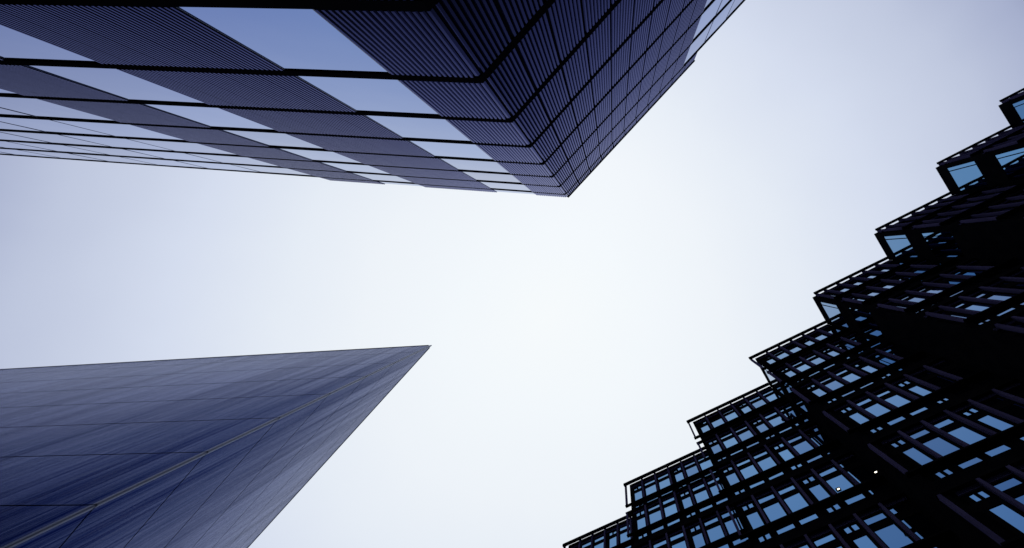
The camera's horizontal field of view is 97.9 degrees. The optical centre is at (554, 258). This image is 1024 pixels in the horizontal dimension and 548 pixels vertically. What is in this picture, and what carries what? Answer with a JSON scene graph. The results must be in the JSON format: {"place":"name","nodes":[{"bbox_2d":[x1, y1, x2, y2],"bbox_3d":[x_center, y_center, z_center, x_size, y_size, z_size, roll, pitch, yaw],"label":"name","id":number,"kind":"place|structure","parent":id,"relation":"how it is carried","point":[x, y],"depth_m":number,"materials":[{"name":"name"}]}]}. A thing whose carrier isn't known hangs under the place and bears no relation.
{"place":"outdoors","nodes":[
{"label":"outdoors","id":0,"kind":"place"},
{"bbox_2d":[0,345,431,547],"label":"wedge building","id":1,"kind":"structure","parent":0,"point":[225,452],"depth_m":21.50,"materials":[{"name":"blue glass"}]},
{"bbox_2d":[0,0,744,197],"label":"office tower","id":2,"kind":"structure","parent":0,"point":[557,98],"depth_m":17.92,"materials":[{"name":"blue"}]},
{"bbox_2d":[0,108,33,116],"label":"window","id":3,"kind":"structure","parent":2,"relation":"in","point":[2,111],"depth_m":24.74,"materials":[{"name":"glass"}]},
{"bbox_2d":[0,122,42,131],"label":"window","id":4,"kind":"structure","parent":2,"relation":"in","point":[5,126],"depth_m":29.27,"materials":[{"name":"glass"}]},
{"bbox_2d":[0,132,48,142],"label":"window","id":5,"kind":"structure","parent":2,"relation":"in","point":[3,136],"depth_m":33.80,"materials":[{"name":"glass"}]},
{"bbox_2d":[0,141,51,150],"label":"window","id":6,"kind":"structure","parent":2,"relation":"in","point":[4,144],"depth_m":38.30,"materials":[{"name":"glass"}]},
{"bbox_2d":[0,149,57,157],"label":"window","id":7,"kind":"structure","parent":2,"relation":"in","point":[17,152],"depth_m":42.81,"materials":[{"name":"glass"}]},
{"bbox_2d":[0,25,95,61],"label":"window","id":8,"kind":"structure","parent":2,"relation":"in","point":[14,44],"depth_m":14.47,"materials":[{"name":"glass"}]},
{"bbox_2d":[0,131,109,146],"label":"window","id":9,"kind":"structure","parent":2,"relation":"in","point":[52,138],"depth_m":32.29,"materials":[{"name":"glass"}]},
{"bbox_2d":[0,117,111,135],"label":"window","id":10,"kind":"structure","parent":2,"relation":"in","point":[42,125],"depth_m":27.65,"materials":[{"name":"glass"}]},
{"bbox_2d":[0,97,113,120],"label":"window","id":11,"kind":"structure","parent":2,"relation":"in","point":[35,107],"depth_m":23.09,"materials":[{"name":"glass"}]},
{"bbox_2d":[12,142,106,154],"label":"window","id":12,"kind":"structure","parent":2,"relation":"in","point":[61,148],"depth_m":37.03,"materials":[{"name":"glass"}]},
{"bbox_2d":[21,150,103,160],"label":"window","id":13,"kind":"structure","parent":2,"relation":"in","point":[61,155],"depth_m":41.78,"materials":[{"name":"glass"}]},
{"bbox_2d":[65,145,163,158],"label":"window","id":14,"kind":"structure","parent":2,"relation":"in","point":[116,152],"depth_m":36.38,"materials":[{"name":"glass"}]},
{"bbox_2d":[74,154,155,164],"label":"window","id":15,"kind":"structure","parent":2,"relation":"in","point":[107,158],"depth_m":41.11,"materials":[{"name":"glass"}]},
{"bbox_2d":[26,65,205,103],"bbox_3d":[-17.111,-6.866,17.577,3.910,3.618,0.011,5,-89,7],"label":"window","id":16,"kind":"structure","parent":2,"relation":"in","point":[116,82],"depth_m":17.39,"materials":[{"name":"glass"}]},
{"bbox_2d":[62,135,172,150],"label":"window","id":17,"kind":"structure","parent":2,"relation":"in","point":[113,142],"depth_m":31.60,"materials":[{"name":"glass"}]},
{"bbox_2d":[52,120,185,140],"bbox_3d":[-26.236,-7.782,26.919,5.410,3.618,0.001,5,-89,7],"label":"window","id":18,"kind":"structure","parent":2,"relation":"in","point":[119,130],"depth_m":26.85,"materials":[{"name":"glass"}]},
{"bbox_2d":[123,157,203,167],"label":"window","id":19,"kind":"structure","parent":2,"relation":"in","point":[158,162],"depth_m":40.39,"materials":[{"name":"glass"}]},
{"bbox_2d":[125,149,220,162],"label":"window","id":20,"kind":"structure","parent":2,"relation":"in","point":[166,155],"depth_m":35.66,"materials":[{"name":"glass"}]},
{"bbox_2d":[129,139,236,154],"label":"window","id":21,"kind":"structure","parent":2,"relation":"in","point":[176,146],"depth_m":30.91,"materials":[{"name":"glass"}]},
{"bbox_2d":[144,104,273,129],"bbox_3d":[-16.587,-6.866,21.583,3.910,3.618,0.001,5,-89,7],"label":"window","id":22,"kind":"structure","parent":2,"relation":"in","point":[213,117],"depth_m":21.45,"materials":[{"name":"glass"}]},
{"bbox_2d":[178,161,257,171],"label":"window","id":23,"kind":"structure","parent":2,"relation":"in","point":[207,165],"depth_m":39.70,"materials":[{"name":"glass"}]},
{"bbox_2d":[186,153,279,166],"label":"window","id":24,"kind":"structure","parent":2,"relation":"in","point":[224,159],"depth_m":34.95,"materials":[{"name":"glass"}]},
{"bbox_2d":[234,165,311,175],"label":"window","id":25,"kind":"structure","parent":2,"relation":"in","point":[261,169],"depth_m":38.94,"materials":[{"name":"glass"}]},
{"bbox_2d":[223,130,323,148],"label":"window","id":26,"kind":"structure","parent":2,"relation":"in","point":[271,139],"depth_m":25.49,"materials":[{"name":"glass"}]},
{"bbox_2d":[179,7,387,72],"bbox_3d":[-7.112,-5.919,12.195,3.560,3.618,0.001,5,-89,7],"label":"window","id":27,"kind":"structure","parent":2,"relation":"in","point":[292,39],"depth_m":11.85,"materials":[{"name":"glass"}]},
{"bbox_2d":[281,149,362,163],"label":"window","id":28,"kind":"structure","parent":2,"relation":"in","point":[313,155],"depth_m":29.58,"materials":[{"name":"glass"}]},
{"bbox_2d":[320,162,388,173],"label":"window","id":29,"kind":"structure","parent":2,"relation":"in","point":[347,167],"depth_m":33.59,"materials":[{"name":"glass"}]},
{"bbox_2d":[298,76,438,114],"bbox_3d":[-6.588,-5.919,16.201,3.560,3.618,0.001,5,-89,7],"label":"window","id":30,"kind":"structure","parent":2,"relation":"in","point":[369,95],"depth_m":15.97,"materials":[{"name":"glass"}]},
{"bbox_2d":[353,173,412,182],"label":"window","id":31,"kind":"structure","parent":2,"relation":"in","point":[370,176],"depth_m":37.64,"materials":[{"name":"glass"}]},
{"bbox_2d":[365,115,470,141],"bbox_3d":[-6.064,-5.919,20.207,3.560,3.618,0.010,5,-89,7],"label":"window","id":32,"kind":"structure","parent":2,"relation":"in","point":[418,128],"depth_m":20.07,"materials":[{"name":"glass"}]},
{"bbox_2d":[410,141,492,159],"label":"window","id":33,"kind":"structure","parent":2,"relation":"in","point":[455,150],"depth_m":24.13,"materials":[{"name":"glass"}]},
{"bbox_2d":[441,159,508,172],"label":"window","id":34,"kind":"structure","parent":2,"relation":"in","point":[469,165],"depth_m":28.19,"materials":[{"name":"glass"}]},
{"bbox_2d":[464,172,520,182],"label":"window","id":35,"kind":"structure","parent":2,"relation":"in","point":[478,176],"depth_m":32.22,"materials":[{"name":"glass"}]},
{"bbox_2d":[481,182,530,190],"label":"window","id":36,"kind":"structure","parent":2,"relation":"in","point":[492,185],"depth_m":36.26,"materials":[{"name":"glass"}]},
{"bbox_2d":[684,22,712,63],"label":"window","id":37,"kind":"structure","parent":2,"relation":"in","point":[700,40],"depth_m":34.24,"materials":[{"name":"glass"}]},
{"bbox_2d":[693,0,721,39],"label":"window","id":38,"kind":"structure","parent":2,"relation":"in","point":[710,13],"depth_m":30.36,"materials":[{"name":"glass"}]},
{"bbox_2d":[705,0,733,40],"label":"window","id":39,"kind":"structure","parent":2,"relation":"in","point":[722,16],"depth_m":34.07,"materials":[{"name":"glass"}]},
{"bbox_2d":[0,0,1023,547],"label":"sky","id":40,"kind":"structure","parent":0,"point":[575,340],"materials":[{"name":"white"}]},
{"bbox_2d":[562,88,1023,547],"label":"stepped office block","id":41,"kind":"structure","parent":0,"point":[901,371],"depth_m":22.91,"materials":[{"name":"black metal"}]},
{"bbox_2d":[648,504,662,532],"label":"window","id":42,"kind":"structure","parent":41,"relation":"in","point":[656,516],"depth_m":29.68,"materials":[{"name":"blue glass"}]},
{"bbox_2d":[663,497,679,525],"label":"window","id":43,"kind":"structure","parent":41,"relation":"in","point":[671,509],"depth_m":29.58,"materials":[{"name":"blue glass"}]},
{"bbox_2d":[681,491,694,517],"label":"window","id":44,"kind":"structure","parent":41,"relation":"in","point":[687,502],"depth_m":29.47,"materials":[{"name":"blue glass"}]},
{"bbox_2d":[685,461,700,482],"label":"window","id":45,"kind":"structure","parent":41,"relation":"in","point":[693,470],"depth_m":32.89,"materials":[{"name":"blue glass"}]},
{"bbox_2d":[691,525,704,547],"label":"window","id":46,"kind":"structure","parent":41,"relation":"in","point":[698,539],"depth_m":25.64,"materials":[{"name":"blue glass"}]},
{"bbox_2d":[693,484,711,511],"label":"window","id":47,"kind":"structure","parent":41,"relation":"in","point":[702,495],"depth_m":29.34,"materials":[{"name":"blue glass"}]},
{"bbox_2d":[698,455,715,475],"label":"window","id":48,"kind":"structure","parent":41,"relation":"in","point":[704,465],"depth_m":32.76,"materials":[{"name":"blue glass"}]},
{"bbox_2d":[704,518,728,547],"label":"window","id":49,"kind":"structure","parent":41,"relation":"in","point":[715,533],"depth_m":25.46,"materials":[{"name":"blue glass"}]},
{"bbox_2d":[709,415,726,432],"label":"window","id":50,"kind":"structure","parent":41,"relation":"in","point":[716,423],"depth_m":32.71,"materials":[{"name":"blue glass"}]},
{"bbox_2d":[708,477,728,503],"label":"window","id":51,"kind":"structure","parent":41,"relation":"in","point":[714,490],"depth_m":29.22,"materials":[{"name":"blue glass"}]},
{"bbox_2d":[721,433,741,454],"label":"window","id":52,"kind":"structure","parent":41,"relation":"in","point":[730,442],"depth_m":29.13,"materials":[{"name":"blue glass"}]},
{"bbox_2d":[723,409,740,425],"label":"window","id":53,"kind":"structure","parent":41,"relation":"in","point":[733,415],"depth_m":32.61,"materials":[{"name":"blue glass"}]},
{"bbox_2d":[723,467,744,494],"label":"window","id":54,"kind":"structure","parent":41,"relation":"in","point":[732,478],"depth_m":25.24,"materials":[{"name":"blue glass"}]},
{"bbox_2d":[722,510,747,544],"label":"window","id":55,"kind":"structure","parent":41,"relation":"in","point":[730,526],"depth_m":25.22,"materials":[{"name":"blue glass"}]},
{"bbox_2d":[735,426,758,447],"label":"window","id":56,"kind":"structure","parent":41,"relation":"in","point":[747,434],"depth_m":29.00,"materials":[{"name":"blue glass"}]},
{"bbox_2d":[737,459,763,487],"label":"window","id":57,"kind":"structure","parent":41,"relation":"in","point":[749,471],"depth_m":25.11,"materials":[{"name":"blue glass"}]},
{"bbox_2d":[742,503,770,541],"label":"window","id":58,"kind":"structure","parent":41,"relation":"in","point":[754,519],"depth_m":21.26,"materials":[{"name":"blue glass"}]},
{"bbox_2d":[749,396,769,412],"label":"window","id":59,"kind":"structure","parent":41,"relation":"in","point":[759,403],"depth_m":32.33,"materials":[{"name":"blue glass"}]},
{"bbox_2d":[753,419,774,438],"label":"window","id":60,"kind":"structure","parent":41,"relation":"in","point":[762,427],"depth_m":28.87,"materials":[{"name":"blue glass"}]},
{"bbox_2d":[753,451,782,479],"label":"window","id":61,"kind":"structure","parent":41,"relation":"in","point":[767,463],"depth_m":25.00,"materials":[{"name":"blue glass"}]},
{"bbox_2d":[762,390,784,405],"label":"window","id":62,"kind":"structure","parent":41,"relation":"in","point":[774,396],"depth_m":32.22,"materials":[{"name":"blue glass"}]},
{"bbox_2d":[764,369,784,395],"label":"window","id":63,"kind":"structure","parent":41,"relation":"in","point":[773,381],"depth_m":32.09,"materials":[{"name":"blue glass"}]},
{"bbox_2d":[758,494,794,533],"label":"window","id":64,"kind":"structure","parent":41,"relation":"in","point":[775,511],"depth_m":21.11,"materials":[{"name":"blue glass"}]},
{"bbox_2d":[765,412,791,432],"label":"window","id":65,"kind":"structure","parent":41,"relation":"in","point":[778,420],"depth_m":28.76,"materials":[{"name":"blue glass"}]},
{"bbox_2d":[774,444,801,468],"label":"window","id":66,"kind":"structure","parent":41,"relation":"in","point":[786,455],"depth_m":24.86,"materials":[{"name":"blue glass"}]},
{"bbox_2d":[780,405,807,425],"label":"window","id":67,"kind":"structure","parent":41,"relation":"in","point":[793,413],"depth_m":28.60,"materials":[{"name":"black glass"}]},
{"bbox_2d":[782,380,809,415],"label":"window","id":68,"kind":"structure","parent":41,"relation":"in","point":[796,399],"depth_m":28.15,"materials":[{"name":"blue glass"}]},
{"bbox_2d":[778,485,817,524],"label":"window","id":69,"kind":"structure","parent":41,"relation":"in","point":[795,502],"depth_m":20.98,"materials":[{"name":"blue glass"}]},
{"bbox_2d":[582,207,1023,547],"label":"window","id":70,"kind":"structure","parent":41,"relation":"in","point":[641,522],"depth_m":31.63,"materials":[{"name":"blue glass"}]},
{"bbox_2d":[788,436,821,462],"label":"window","id":71,"kind":"structure","parent":41,"relation":"in","point":[802,447],"depth_m":24.73,"materials":[{"name":"blue glass"}]},
{"bbox_2d":[791,361,819,375],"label":"window","id":72,"kind":"structure","parent":41,"relation":"in","point":[805,366],"depth_m":28.55,"materials":[{"name":"blue glass"}]},
{"bbox_2d":[806,355,834,368],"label":"window","id":73,"kind":"structure","parent":41,"relation":"in","point":[816,361],"depth_m":28.43,"materials":[{"name":"blue glass"}]},
{"bbox_2d":[806,385,835,402],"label":"window","id":74,"kind":"structure","parent":41,"relation":"in","point":[819,392],"depth_m":24.70,"materials":[{"name":"blue glass"}]},
{"bbox_2d":[803,477,839,512],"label":"window","id":75,"kind":"structure","parent":41,"relation":"in","point":[817,490],"depth_m":20.87,"materials":[{"name":"blue glass"}]},
{"bbox_2d":[805,427,841,453],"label":"window","id":76,"kind":"structure","parent":41,"relation":"in","point":[822,438],"depth_m":24.61,"materials":[{"name":"black glass"}]},
{"bbox_2d":[814,534,841,547],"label":"window","id":77,"kind":"structure","parent":41,"relation":"in","point":[830,537],"depth_m":18.24,"materials":[{"name":"blue glass"}]},
{"bbox_2d":[821,302,848,327],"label":"window","id":78,"kind":"structure","parent":41,"relation":"in","point":[834,314],"depth_m":31.51,"materials":[{"name":"blue glass"}]},
{"bbox_2d":[819,377,853,395],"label":"window","id":79,"kind":"structure","parent":41,"relation":"in","point":[835,384],"depth_m":24.58,"materials":[{"name":"blue glass"}]},
{"bbox_2d":[819,467,864,504],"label":"window","id":80,"kind":"structure","parent":41,"relation":"in","point":[840,481],"depth_m":20.77,"materials":[{"name":"blue glass"}]},
{"bbox_2d":[834,342,864,354],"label":"window","id":81,"kind":"structure","parent":41,"relation":"in","point":[846,347],"depth_m":28.19,"materials":[{"name":"blue glass"}]},
{"bbox_2d":[835,369,872,387],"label":"window","id":82,"kind":"structure","parent":41,"relation":"in","point":[851,377],"depth_m":24.44,"materials":[{"name":"blue glass"}]},
{"bbox_2d":[844,524,876,547],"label":"window","id":83,"kind":"structure","parent":41,"relation":"in","point":[862,542],"depth_m":17.31,"materials":[{"name":"blue glass"}]},
{"bbox_2d":[841,407,881,432],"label":"window","id":84,"kind":"structure","parent":41,"relation":"in","point":[857,417],"depth_m":20.70,"materials":[{"name":"blue glass"}]},
{"bbox_2d":[839,458,888,493],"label":"window","id":85,"kind":"structure","parent":41,"relation":"in","point":[861,474],"depth_m":20.60,"materials":[{"name":"black glass"}]},
{"bbox_2d":[849,335,880,346],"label":"window","id":86,"kind":"structure","parent":41,"relation":"in","point":[861,340],"depth_m":28.07,"materials":[{"name":"black glass"}]},
{"bbox_2d":[849,308,883,337],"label":"window","id":87,"kind":"structure","parent":41,"relation":"in","point":[866,323],"depth_m":27.53,"materials":[{"name":"black glass"}]},
{"bbox_2d":[854,362,889,377],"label":"window","id":88,"kind":"structure","parent":41,"relation":"in","point":[868,368],"depth_m":24.38,"materials":[{"name":"blue glass"}]},
{"bbox_2d":[857,398,905,424],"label":"window","id":89,"kind":"structure","parent":41,"relation":"in","point":[876,409],"depth_m":20.53,"materials":[{"name":"blue glass"}]},
{"bbox_2d":[864,513,912,547],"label":"window","id":90,"kind":"structure","parent":41,"relation":"in","point":[891,535],"depth_m":16.97,"materials":[{"name":"blue glass"}]},
{"bbox_2d":[869,354,908,371],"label":"window","id":91,"kind":"structure","parent":41,"relation":"in","point":[886,361],"depth_m":24.20,"materials":[{"name":"blue glass"}]},
{"bbox_2d":[884,235,917,256],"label":"window","id":92,"kind":"structure","parent":41,"relation":"in","point":[900,247],"depth_m":30.94,"materials":[{"name":"blue glass"}]},
{"bbox_2d":[876,390,927,414],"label":"window","id":93,"kind":"structure","parent":41,"relation":"in","point":[897,400],"depth_m":20.42,"materials":[{"name":"blue glass"}]},
{"bbox_2d":[885,347,928,362],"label":"window","id":94,"kind":"structure","parent":41,"relation":"in","point":[903,353],"depth_m":24.09,"materials":[{"name":"black glass"}]},
{"bbox_2d":[899,295,942,305],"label":"window","id":95,"kind":"structure","parent":41,"relation":"in","point":[916,299],"depth_m":24.06,"materials":[{"name":"blue glass"}]},
{"bbox_2d":[891,440,951,477],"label":"window","id":96,"kind":"structure","parent":41,"relation":"in","point":[913,453],"depth_m":16.66,"materials":[{"name":"blue glass"}]},
{"bbox_2d":[899,381,948,402],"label":"window","id":97,"kind":"structure","parent":41,"relation":"in","point":[916,389],"depth_m":20.34,"materials":[{"name":"blue glass"}]},
{"bbox_2d":[890,502,961,547],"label":"window","id":98,"kind":"structure","parent":41,"relation":"in","point":[918,523],"depth_m":16.69,"materials":[{"name":"black glass"}]},
{"bbox_2d":[918,287,962,296],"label":"window","id":99,"kind":"structure","parent":41,"relation":"in","point":[936,290],"depth_m":23.93,"materials":[{"name":"blue glass"}]},
{"bbox_2d":[922,231,964,256],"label":"window","id":100,"kind":"structure","parent":41,"relation":"in","point":[941,246],"depth_m":26.96,"materials":[{"name":"black glass"}]},
{"bbox_2d":[915,372,972,394],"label":"window","id":101,"kind":"structure","parent":41,"relation":"in","point":[938,381],"depth_m":20.19,"materials":[{"name":"black glass"}]},
{"bbox_2d":[910,429,982,468],"bbox_3d":[14.454,7.024,16.541,0.684,2.860,0.012,-28,-94,7],"label":"window","id":102,"kind":"structure","parent":41,"relation":"in","point":[939,445],"depth_m":16.52,"materials":[{"name":"blue glass"}]},
{"bbox_2d":[935,363,995,384],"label":"window","id":103,"kind":"structure","parent":41,"relation":"in","point":[961,372],"depth_m":20.06,"materials":[{"name":"black glass"}]},
{"bbox_2d":[947,161,987,190],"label":"window","id":104,"kind":"structure","parent":41,"relation":"in","point":[970,177],"depth_m":30.39,"materials":[{"name":"blue glass"}]},
{"bbox_2d":[933,419,1010,455],"bbox_3d":[15.316,6.562,16.428,0.684,2.860,0.009,-28,-93,7],"label":"window","id":105,"kind":"structure","parent":41,"relation":"in","point":[963,433],"depth_m":16.40,"materials":[{"name":"blue glass"}]},
{"bbox_2d":[954,270,1001,277],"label":"window","id":106,"kind":"structure","parent":41,"relation":"in","point":[970,272],"depth_m":23.65,"materials":[{"name":"black glass"}]},
{"bbox_2d":[953,302,1014,315],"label":"window","id":107,"kind":"structure","parent":41,"relation":"in","point":[978,307],"depth_m":19.98,"materials":[{"name":"blue glass"}]},
{"bbox_2d":[963,408,1023,439],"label":"window","id":108,"kind":"structure","parent":41,"relation":"in","point":[1001,425],"depth_m":16.44,"materials":[{"name":"blue glass"}]},
{"bbox_2d":[969,491,1023,532],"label":"window","id":109,"kind":"structure","parent":41,"relation":"in","point":[1007,514],"depth_m":12.94,"materials":[{"name":"blue glass"}]},
{"bbox_2d":[971,262,1023,268],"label":"window","id":110,"kind":"structure","parent":41,"relation":"in","point":[989,263],"depth_m":23.49,"materials":[{"name":"black glass"}]},
{"bbox_2d":[975,292,1023,304],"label":"window","id":111,"kind":"structure","parent":41,"relation":"in","point":[997,296],"depth_m":20.06,"materials":[{"name":"blue glass"}]},
{"bbox_2d":[984,397,1023,419],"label":"window","id":112,"kind":"structure","parent":41,"relation":"in","point":[1015,410],"depth_m":16.62,"materials":[{"name":"black glass"}]},
{"bbox_2d":[994,477,1023,503],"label":"window","id":113,"kind":"structure","parent":41,"relation":"in","point":[1007,484],"depth_m":13.78,"materials":[{"name":"blue glass"}]},
{"bbox_2d":[995,148,1023,180],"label":"window","id":114,"kind":"structure","parent":41,"relation":"in","point":[1013,166],"depth_m":26.92,"materials":[{"name":"blue glass"}]},
{"bbox_2d":[1012,100,1023,121],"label":"window","id":115,"kind":"structure","parent":41,"relation":"in","point":[1020,109],"depth_m":30.85,"materials":[{"name":"blue glass"}]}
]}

